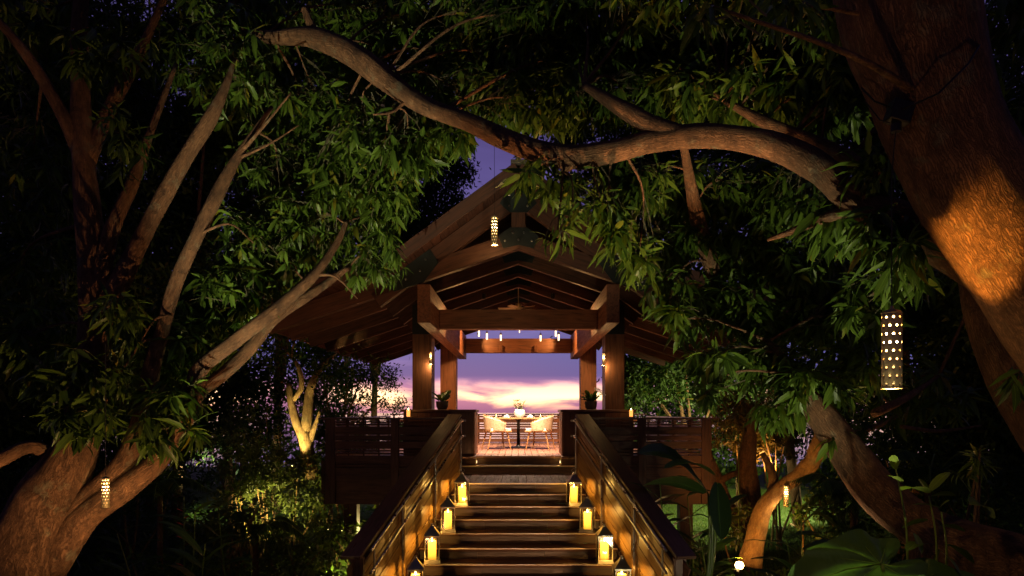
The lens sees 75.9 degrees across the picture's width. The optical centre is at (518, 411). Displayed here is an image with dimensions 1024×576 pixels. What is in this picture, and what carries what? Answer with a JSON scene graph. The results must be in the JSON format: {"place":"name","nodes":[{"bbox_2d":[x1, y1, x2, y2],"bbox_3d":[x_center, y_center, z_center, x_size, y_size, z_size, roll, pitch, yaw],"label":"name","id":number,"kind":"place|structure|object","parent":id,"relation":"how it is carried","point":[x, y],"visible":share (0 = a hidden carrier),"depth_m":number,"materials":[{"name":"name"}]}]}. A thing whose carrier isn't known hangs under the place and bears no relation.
{"place":"outdoors","nodes":[
{"label":"outdoors","id":0,"kind":"place"},
{"bbox_2d":[252,0,727,120],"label":"leafy tree","id":1,"kind":"object","parent":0,"point":[290,85],"depth_m":14.75,"materials":[{"name":"green plant"}]},
{"bbox_2d":[1,466,1023,575],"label":"ground","id":2,"kind":"structure","parent":0,"point":[205,495],"depth_m":15.47,"materials":[{"name":"green plant"}]},
{"bbox_2d":[0,0,173,502],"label":"leafy tree","id":3,"kind":"object","parent":2,"relation":"on","point":[10,428],"visible":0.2,"depth_m":12.72,"materials":[{"name":"green plant"}]},
{"bbox_2d":[0,0,212,542],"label":"leafy tree","id":4,"kind":"object","parent":2,"relation":"on","point":[160,275],"visible":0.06,"depth_m":15.03,"materials":[{"name":"green plant"}]},
{"bbox_2d":[91,524,166,575],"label":"ginger plant","id":5,"kind":"object","parent":2,"relation":"on","point":[111,564],"visible":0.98,"depth_m":9.24,"materials":[{"name":"green plant"}]},
{"bbox_2d":[37,58,252,511],"bbox_3d":[-11.133,-4.040,19.775,7.298,14.564,5.161,0,0,0],"label":"leafy tree","id":6,"kind":"object","parent":2,"relation":"on","point":[186,111],"visible":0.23,"depth_m":19.35,"materials":[{"name":"green plant"}]},
{"bbox_2d":[91,435,218,559],"bbox_3d":[-7.615,1.671,13.488,2.654,2.781,2.494,0,0,22],"label":"shrub","id":7,"kind":"object","parent":2,"relation":"on","point":[131,505],"visible":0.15,"depth_m":13.51,"materials":[{"name":"green plant"}]},
{"bbox_2d":[120,470,211,569],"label":"palm","id":8,"kind":"object","parent":2,"relation":"on","point":[167,486],"visible":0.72,"depth_m":10.76,"materials":[{"name":"green plant"}]},
{"bbox_2d":[153,500,227,575],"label":"ginger plant","id":9,"kind":"object","parent":2,"relation":"on","point":[170,524],"visible":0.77,"depth_m":9.02,"materials":[{"name":"green plant"}]},
{"bbox_2d":[165,527,242,575],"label":"ginger plant","id":10,"kind":"object","parent":2,"relation":"on","point":[188,539],"visible":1,"depth_m":8.48,"materials":[{"name":"green plant"}]},
{"bbox_2d":[0,0,410,575],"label":"mango tree","id":11,"kind":"object","parent":2,"relation":"on","point":[54,514],"visible":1,"depth_m":7.47,"materials":[{"name":"green plant"}]},
{"bbox_2d":[101,341,109,507],"bbox_3d":[-3.870,0.119,6.150,0.071,1.558,0.071,0,0,41],"label":"hanging lantern","id":12,"kind":"object","parent":11,"relation":"hanging from","point":[105,491],"visible":1,"depth_m":6.13,"materials":[{"name":"white"}]},
{"bbox_2d":[126,0,308,525],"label":"leafy tree","id":13,"kind":"object","parent":2,"relation":"on","point":[245,382],"visible":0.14,"depth_m":16.64,"materials":[{"name":"green plant"}]},
{"bbox_2d":[183,492,253,575],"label":"ginger plant","id":14,"kind":"object","parent":2,"relation":"on","point":[209,549],"visible":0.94,"depth_m":9.40,"materials":[{"name":"green plant"}]},
{"bbox_2d":[174,490,275,575],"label":"shrub","id":15,"kind":"object","parent":2,"relation":"on","point":[210,536],"visible":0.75,"depth_m":10.36,"materials":[{"name":"green plant"}]},
{"bbox_2d":[191,425,274,569],"bbox_3d":[-5.428,1.635,12.525,1.530,2.892,1.241,0,0,-23],"label":"shrub","id":16,"kind":"object","parent":2,"relation":"on","point":[226,468],"visible":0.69,"depth_m":12.57,"materials":[{"name":"green plant"}]},
{"bbox_2d":[208,391,289,553],"bbox_3d":[-5.863,1.302,13.976,1.464,3.500,1.726,0,0,20],"label":"shrub","id":17,"kind":"object","parent":2,"relation":"on","point":[230,427],"visible":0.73,"depth_m":14.05,"materials":[{"name":"green plant"}]},
{"bbox_2d":[138,94,359,500],"bbox_3d":[-8.989,-4.348,21.832,7.759,15.146,4.717,0,0,0],"label":"leafy tree","id":18,"kind":"object","parent":2,"relation":"on","point":[244,204],"visible":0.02,"depth_m":21.12,"materials":[{"name":"green plant"}]},
{"bbox_2d":[202,506,306,575],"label":"palm","id":19,"kind":"object","parent":2,"relation":"on","point":[286,525],"visible":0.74,"depth_m":10.61,"materials":[{"name":"green plant"}]},
{"bbox_2d":[177,76,352,513],"bbox_3d":[-7.079,-3.927,18.829,4.859,14.167,3.672,0,0,-31],"label":"leafy tree","id":20,"kind":"object","parent":2,"relation":"on","point":[235,132],"visible":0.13,"depth_m":18.59,"materials":[{"name":"green plant"}]},
{"bbox_2d":[224,427,319,570],"bbox_3d":[-4.705,1.690,12.451,1.760,2.798,1.367,0,0,0],"label":"shrub","id":21,"kind":"object","parent":2,"relation":"on","point":[259,479],"visible":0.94,"depth_m":12.37,"materials":[{"name":"green plant"}]},
{"bbox_2d":[242,442,333,553],"bbox_3d":[-4.889,1.852,13.746,1.966,2.456,1.828,0,0,-39],"label":"shrub","id":22,"kind":"object","parent":2,"relation":"on","point":[294,504],"visible":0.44,"depth_m":13.69,"materials":[{"name":"green plant"}]},
{"bbox_2d":[250,501,349,575],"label":"shrub","id":23,"kind":"object","parent":2,"relation":"on","point":[270,553],"visible":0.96,"depth_m":10.73,"materials":[{"name":"green plant"}]},
{"bbox_2d":[254,333,388,479],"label":"forked tree","id":24,"kind":"object","parent":2,"relation":"on","point":[305,429],"visible":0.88,"depth_m":14.06,"materials":[{"name":"green plant"}]},
{"bbox_2d":[292,393,377,536],"bbox_3d":[-4.374,1.291,15.442,2.068,3.530,1.515,0,0,0],"label":"shrub","id":25,"kind":"object","parent":2,"relation":"on","point":[321,428],"visible":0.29,"depth_m":15.51,"materials":[{"name":"green plant"}]},
{"bbox_2d":[324,553,346,575],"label":"shrub","id":26,"kind":"object","parent":2,"relation":"on","point":[337,566],"visible":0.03,"depth_m":12.57,"materials":[{"name":"green plant"}]},
{"bbox_2d":[306,508,365,566],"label":"shrub","id":27,"kind":"object","parent":2,"relation":"on","point":[335,538],"visible":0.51,"depth_m":12.89,"materials":[{"name":"green plant"}]},
{"bbox_2d":[274,345,411,499],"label":"leafy tree","id":28,"kind":"object","parent":2,"relation":"on","point":[320,400],"visible":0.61,"depth_m":21.51,"materials":[{"name":"green plant"}]},
{"bbox_2d":[312,416,384,534],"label":"shrub","id":29,"kind":"object","parent":2,"relation":"on","point":[321,452],"visible":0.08,"depth_m":14.49,"materials":[{"name":"green plant"}]},
{"bbox_2d":[290,62,490,420],"bbox_3d":[-5.167,-5.580,25.503,8.300,17.733,5.132,0,0,0],"label":"leafy tree","id":30,"kind":"object","parent":2,"relation":"on","point":[437,204],"visible":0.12,"depth_m":24.81,"materials":[{"name":"green plant"}]},
{"bbox_2d":[0,0,1023,518],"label":"wood","id":31,"kind":"object","parent":2,"relation":"on","point":[824,468],"visible":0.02,"depth_m":26.17,"materials":[{"name":"green plant"}]},
{"bbox_2d":[340,414,696,575],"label":"staircase","id":32,"kind":"structure","parent":2,"relation":"on","point":[388,540],"depth_m":9.60,"materials":[{"name":"brown wood"}]},
{"bbox_2d":[407,552,423,575],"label":"candle lantern","id":33,"kind":"object","parent":32,"relation":"on","point":[415,564],"visible":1,"depth_m":8.48,"materials":[{"name":"metal"}]},
{"bbox_2d":[423,520,440,563],"bbox_3d":[-1.216,1.823,9.258,0.236,0.597,0.232,0,0,-6],"label":"candle lantern","id":34,"kind":"object","parent":32,"relation":"on","point":[432,531],"visible":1,"depth_m":9.20,"materials":[{"name":"metal"}]},
{"bbox_2d":[440,492,455,532],"bbox_3d":[-1.068,1.522,9.967,0.236,0.597,0.232,0,0,-5],"label":"candle lantern","id":35,"kind":"object","parent":32,"relation":"on","point":[449,504],"visible":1,"depth_m":9.91,"materials":[{"name":"metal"}]},
{"bbox_2d":[454,469,469,505],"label":"candle lantern","id":36,"kind":"object","parent":32,"relation":"on","point":[464,496],"visible":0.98,"depth_m":10.62,"materials":[{"name":"metal"}]},
{"bbox_2d":[565,468,581,505],"bbox_3d":[0.904,1.222,10.669,0.236,0.597,0.232,0,0,-11],"label":"candle lantern","id":37,"kind":"object","parent":32,"relation":"on","point":[573,495],"visible":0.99,"depth_m":10.62,"materials":[{"name":"metal"}]},
{"bbox_2d":[579,492,595,532],"bbox_3d":[1.049,1.522,9.953,0.236,0.597,0.232,0,0,15],"label":"candle lantern","id":38,"kind":"object","parent":32,"relation":"on","point":[587,503],"visible":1,"depth_m":9.90,"materials":[{"name":"metal"}]},
{"bbox_2d":[595,520,613,563],"bbox_3d":[1.215,1.823,9.257,0.236,0.597,0.232,0,0,-3],"label":"candle lantern","id":39,"kind":"object","parent":32,"relation":"on","point":[603,531],"visible":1,"depth_m":9.21,"materials":[{"name":"metal"}]},
{"bbox_2d":[612,551,631,575],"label":"candle lantern","id":40,"kind":"object","parent":32,"relation":"on","point":[620,564],"visible":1,"depth_m":8.53,"materials":[{"name":"metal"}]},
{"bbox_2d":[262,157,793,563],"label":"pavilion","id":41,"kind":"structure","parent":2,"relation":"on","point":[462,279],"depth_m":12.93,"materials":[{"name":"brown wood"}]},
{"bbox_2d":[318,416,453,502],"bbox_3d":[-2.600,0.956,16.027,2.640,1.679,6.385,0,0,0],"label":"balustrade","id":42,"kind":"object","parent":41,"relation":"on","point":[391,433],"visible":0.81,"depth_m":12.89,"materials":[{"name":"brown wood"}]},
{"bbox_2d":[405,408,411,417],"bbox_3d":[-2.169,0.021,12.930,0.128,0.190,0.128,0,0,0],"label":"candle glass","id":43,"kind":"object","parent":42,"relation":"on","point":[408,413],"visible":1,"depth_m":12.89,"materials":[{"name":"yellow"}]},
{"bbox_2d":[429,341,431,363],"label":"hanging lantern","id":44,"kind":"object","parent":41,"relation":"hanging from","point":[430,357],"visible":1,"depth_m":13.48,"materials":[{"name":"yellow glass"}]},
{"bbox_2d":[401,410,478,455],"bbox_3d":[-1.615,0.522,13.800,1.510,1.135,1.160,0,0,0],"label":"balustrade","id":45,"kind":"object","parent":41,"relation":"on","point":[470,439],"visible":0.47,"depth_m":13.27,"materials":[{"name":"brown wood"}]},
{"bbox_2d":[431,390,450,409],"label":"potted plant","id":46,"kind":"object","parent":45,"relation":"on","point":[442,402],"visible":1,"depth_m":13.47,"materials":[{"name":"green plant"}]},
{"bbox_2d":[481,414,511,449],"bbox_3d":[-0.536,0.480,15.744,0.633,0.837,0.668,0,0,-20],"label":"armchair","id":47,"kind":"object","parent":41,"relation":"on","point":[492,424],"visible":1,"depth_m":15.48,"materials":[{"name":"fabric"}]},
{"bbox_2d":[498,288,535,309],"bbox_3d":[-0.018,-2.845,16.213,0.970,0.720,0.979,0,0,0],"label":"ceiling fan","id":48,"kind":"object","parent":41,"relation":"hanging from","point":[517,306],"visible":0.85,"depth_m":16.18,"materials":[{"name":"brown wood"}]},
{"bbox_2d":[496,417,540,448],"bbox_3d":[0.000,0.520,16.200,1.180,0.750,0.820,0,0,0],"label":"dining table","id":49,"kind":"object","parent":41,"relation":"on","point":[518,445],"visible":0.85,"depth_m":16.15,"materials":[{"name":"black metal"}]},
{"bbox_2d":[513,399,525,417],"bbox_3d":[0.018,-0.082,16.197,0.338,0.454,0.333,0,0,0],"label":"flower vase","id":50,"kind":"object","parent":49,"relation":"on","point":[519,412],"visible":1,"depth_m":16.11,"materials":[{"name":"white ceramic"}]},
{"bbox_2d":[390,414,646,442],"bbox_3d":[0.000,0.475,18.953,7.400,0.839,0.125,0,0,0],"label":"railing","id":51,"kind":"object","parent":41,"relation":"on","point":[523,430],"visible":0.22,"depth_m":18.93,"materials":[{"name":"brown wood"}]},
{"bbox_2d":[525,414,555,449],"bbox_3d":[0.536,0.480,15.744,0.633,0.837,0.668,0,0,20],"label":"armchair","id":52,"kind":"object","parent":41,"relation":"on","point":[544,424],"visible":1,"depth_m":15.48,"materials":[{"name":"beige fabric"}]},
{"bbox_2d":[558,410,635,455],"bbox_3d":[1.615,0.522,13.800,1.510,1.135,1.160,0,0,0],"label":"balustrade","id":53,"kind":"object","parent":41,"relation":"on","point":[566,439],"visible":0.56,"depth_m":13.27,"materials":[{"name":"brown wood"}]},
{"bbox_2d":[580,387,605,409],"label":"potted plant","id":54,"kind":"object","parent":53,"relation":"on","point":[590,401],"visible":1,"depth_m":13.46,"materials":[{"name":"green plant"}]},
{"bbox_2d":[602,353,604,365],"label":"hanging lantern","id":55,"kind":"object","parent":41,"relation":"hanging from","point":[603,359],"visible":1,"depth_m":13.47,"materials":[{"name":"yellow glass"}]},
{"bbox_2d":[583,416,718,502],"bbox_3d":[2.600,0.956,16.027,2.640,1.679,6.385,0,0,0],"label":"balustrade","id":56,"kind":"object","parent":41,"relation":"on","point":[691,437],"visible":0.75,"depth_m":12.89,"materials":[{"name":"brown wood"}]},
{"bbox_2d":[628,409,633,417],"bbox_3d":[2.221,0.021,12.930,0.128,0.190,0.128,0,0,0],"label":"candle glass","id":57,"kind":"object","parent":56,"relation":"on","point":[631,413],"visible":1,"depth_m":12.89,"materials":[{"name":"yellow"}]},
{"bbox_2d":[69,501,1023,575],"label":"undergrowth","id":58,"kind":"object","parent":2,"relation":"on","point":[165,529],"visible":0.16,"depth_m":14.36,"materials":[{"name":"green plant"}]},
{"bbox_2d":[172,0,1023,575],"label":"mango tree","id":59,"kind":"object","parent":2,"relation":"on","point":[784,82],"visible":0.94,"depth_m":6.59,"materials":[{"name":"green plant"}]},
{"bbox_2d":[491,147,497,245],"bbox_3d":[-0.403,-3.676,11.000,0.121,1.769,0.121,0,0,-35],"label":"hanging lantern","id":60,"kind":"object","parent":59,"relation":"hanging from","point":[494,230],"visible":0.99,"depth_m":10.97,"materials":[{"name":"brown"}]},
{"bbox_2d":[860,31,988,234],"bbox_3d":[2.442,-1.685,3.875,0.695,1.211,0.388,0,0,18],"label":"cable box","id":61,"kind":"object","parent":59,"relation":"attached to","point":[898,115],"visible":0.99,"depth_m":3.96,"materials":[{"name":"black metal"}]},
{"bbox_2d":[881,235,902,388],"bbox_3d":[2.276,-0.626,4.000,0.119,0.972,0.119,0,0,0],"label":"hanging lantern","id":62,"kind":"object","parent":61,"relation":"hanging from","point":[891,340],"visible":1,"depth_m":3.96,"materials":[{"name":"gold metal"}]},
{"bbox_2d":[495,88,745,440],"bbox_3d":[3.610,-5.795,26.179,11.476,18.060,5.776,0,0,0],"label":"leafy tree","id":63,"kind":"object","parent":2,"relation":"on","point":[673,154],"visible":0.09,"depth_m":25.66,"materials":[{"name":"green plant"}]},
{"bbox_2d":[627,475,700,570],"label":"ginger plant","id":64,"kind":"object","parent":2,"relation":"on","point":[677,522],"visible":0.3,"depth_m":9.10,"materials":[{"name":"green plant"}]},
{"bbox_2d":[655,494,680,529],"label":"ginger plant","id":65,"kind":"object","parent":2,"relation":"on","point":[657,500],"visible":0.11,"depth_m":9.72,"materials":[{"name":"green plant"}]},
{"bbox_2d":[637,443,731,575],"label":"heliconia plant","id":66,"kind":"object","parent":2,"relation":"on","point":[719,512],"visible":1,"depth_m":7.63,"materials":[{"name":"green plant"}]},
{"bbox_2d":[662,489,718,575],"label":"ginger plant","id":67,"kind":"object","parent":2,"relation":"on","point":[678,519],"visible":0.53,"depth_m":9.56,"materials":[{"name":"green plant"}]},
{"bbox_2d":[684,537,713,575],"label":"shrub","id":68,"kind":"object","parent":2,"relation":"on","point":[697,566],"visible":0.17,"depth_m":9.97,"materials":[{"name":"green plant"}]},
{"bbox_2d":[677,530,740,575],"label":"ginger plant","id":69,"kind":"object","parent":2,"relation":"on","point":[718,564],"visible":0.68,"depth_m":8.97,"materials":[{"name":"green plant"}]},
{"bbox_2d":[624,345,799,449],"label":"leafy tree","id":70,"kind":"object","parent":2,"relation":"on","point":[639,374],"visible":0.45,"depth_m":21.34,"materials":[{"name":"green plant"}]},
{"bbox_2d":[687,494,745,575],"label":"ginger plant","id":71,"kind":"object","parent":2,"relation":"on","point":[734,499],"visible":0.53,"depth_m":9.20,"materials":[{"name":"green plant"}]},
{"bbox_2d":[708,388,767,547],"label":"shrub","id":72,"kind":"object","parent":2,"relation":"on","point":[724,443],"visible":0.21,"depth_m":14.91,"materials":[{"name":"green plant"}]},
{"bbox_2d":[723,497,752,572],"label":"shrub","id":73,"kind":"object","parent":2,"relation":"on","point":[745,511],"visible":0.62,"depth_m":12.42,"materials":[{"name":"green plant"}]},
{"bbox_2d":[735,456,741,527],"bbox_3d":[4.096,1.493,12.192,0.220,1.339,0.032,0,0,0],"label":"heliconia spike","id":74,"kind":"object","parent":73,"relation":"attached to","point":[738,488],"visible":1,"depth_m":12.20,"materials":[{"name":"green plant"}]},
{"bbox_2d":[734,561,743,575],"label":"garden spotlight","id":75,"kind":"object","parent":2,"relation":"on","point":[739,564],"visible":0.95,"depth_m":8.92,"materials":[{"name":"white metal"}]},
{"bbox_2d":[726,440,761,488],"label":"shrub","id":76,"kind":"object","parent":2,"relation":"on","point":[738,447],"visible":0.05,"depth_m":15.50,"materials":[{"name":"green plant"}]},
{"bbox_2d":[711,384,779,539],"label":"dark tree","id":77,"kind":"object","parent":2,"relation":"on","point":[749,485],"visible":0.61,"depth_m":13.91,"materials":[{"name":"green plant"}]},
{"bbox_2d":[734,389,813,550],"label":"tree","id":78,"kind":"object","parent":2,"relation":"on","point":[777,442],"visible":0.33,"depth_m":14.46,"materials":[{"name":"green plant"}]},
{"bbox_2d":[676,109,879,527],"bbox_3d":[7.030,-3.710,17.177,5.734,13.863,5.463,0,0,-41],"label":"leafy tree","id":79,"kind":"object","parent":2,"relation":"on","point":[738,157],"visible":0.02,"depth_m":16.87,"materials":[{"name":"green plant"}]},
{"bbox_2d":[745,530,820,575],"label":"ginger plant","id":80,"kind":"object","parent":2,"relation":"on","point":[790,558],"visible":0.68,"depth_m":7.85,"materials":[{"name":"green plant"}]},
{"bbox_2d":[771,502,837,569],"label":"ginger plant","id":81,"kind":"object","parent":2,"relation":"on","point":[789,565],"visible":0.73,"depth_m":7.77,"materials":[{"name":"green plant"}]},
{"bbox_2d":[736,410,904,568],"bbox_3d":[5.123,1.150,10.591,3.043,2.856,1.284,0,0,0],"label":"lit tree","id":82,"kind":"object","parent":2,"relation":"on","point":[771,497],"visible":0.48,"depth_m":10.65,"materials":[{"name":"brown plant"}]},
{"bbox_2d":[783,484,788,506],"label":"hanging lantern","id":83,"kind":"object","parent":82,"relation":"hanging from","point":[785,494],"visible":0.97,"depth_m":10.47,"materials":[{"name":"yellow"}]},
{"bbox_2d":[803,482,862,538],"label":"ginger plant","id":84,"kind":"object","parent":2,"relation":"on","point":[831,520],"visible":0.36,"depth_m":8.82,"materials":[{"name":"green plant"}]},
{"bbox_2d":[787,475,883,551],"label":"shrub","id":85,"kind":"object","parent":2,"relation":"on","point":[826,512],"visible":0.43,"depth_m":9.93,"materials":[{"name":"green plant"}]},
{"bbox_2d":[789,473,919,527],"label":"palm","id":86,"kind":"object","parent":2,"relation":"on","point":[830,485],"visible":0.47,"depth_m":8.82,"materials":[{"name":"green plant"}]},
{"bbox_2d":[828,517,905,564],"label":"shrub","id":87,"kind":"object","parent":2,"relation":"on","point":[838,523],"visible":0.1,"depth_m":8.63,"materials":[{"name":"green plant"}]},
{"bbox_2d":[788,529,974,575],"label":"taro plant","id":88,"kind":"object","parent":2,"relation":"on","point":[858,552],"visible":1,"depth_m":4.49,"materials":[{"name":"green plant"}]},
{"bbox_2d":[791,113,1012,511],"bbox_3d":[8.594,-3.252,13.663,5.819,12.958,4.551,0,0,0],"label":"leafy tree","id":89,"kind":"object","parent":2,"relation":"on","point":[922,331],"visible":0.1,"depth_m":13.31,"materials":[{"name":"green plant"}]},
{"bbox_2d":[853,412,968,560],"bbox_3d":[6.995,1.512,11.980,2.050,3.185,2.201,0,0,39],"label":"shrub","id":90,"kind":"object","parent":2,"relation":"on","point":[882,446],"visible":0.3,"depth_m":11.71,"materials":[{"name":"green plant"}]},
{"bbox_2d":[877,449,998,503],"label":"palm","id":91,"kind":"object","parent":2,"relation":"on","point":[905,455],"visible":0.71,"depth_m":8.35,"materials":[{"name":"green plant"}]},
{"bbox_2d":[888,455,995,572],"bbox_3d":[3.105,0.988,4.831,0.857,1.345,0.359,0,0,0],"label":"young plant","id":92,"kind":"object","parent":2,"relation":"on","point":[936,481],"visible":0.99,"depth_m":4.89,"materials":[{"name":"green plant"}]},
{"bbox_2d":[913,27,1023,520],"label":"leafy tree","id":93,"kind":"object","parent":2,"relation":"on","point":[1015,453],"visible":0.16,"depth_m":12.02,"materials":[{"name":"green plant"}]},
{"bbox_2d":[922,456,1023,534],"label":"shrub","id":94,"kind":"object","parent":2,"relation":"on","point":[1009,507],"visible":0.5,"depth_m":10.24,"materials":[{"name":"green plant"}]},
{"bbox_2d":[950,443,1002,522],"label":"shrub","id":95,"kind":"object","parent":2,"relation":"on","point":[976,469],"visible":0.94,"depth_m":5.45,"materials":[{"name":"green plant"}]},
{"bbox_2d":[101,413,988,466],"bbox_3d":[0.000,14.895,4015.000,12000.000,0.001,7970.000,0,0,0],"label":"sea","id":96,"kind":"structure","parent":0,"point":[396,416],"depth_m":429.19,"materials":[{"name":"purple liquid"}]},
{"bbox_2d":[92,0,1023,412],"label":"sky","id":97,"kind":"structure","parent":0,"point":[487,382],"materials":[{"name":"purple"}]},
{"bbox_2d":[662,488,901,571],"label":"grass","id":98,"kind":"structure","parent":0,"point":[797,542],"depth_m":16.09,"materials":[{"name":"green plant"}]}
]}

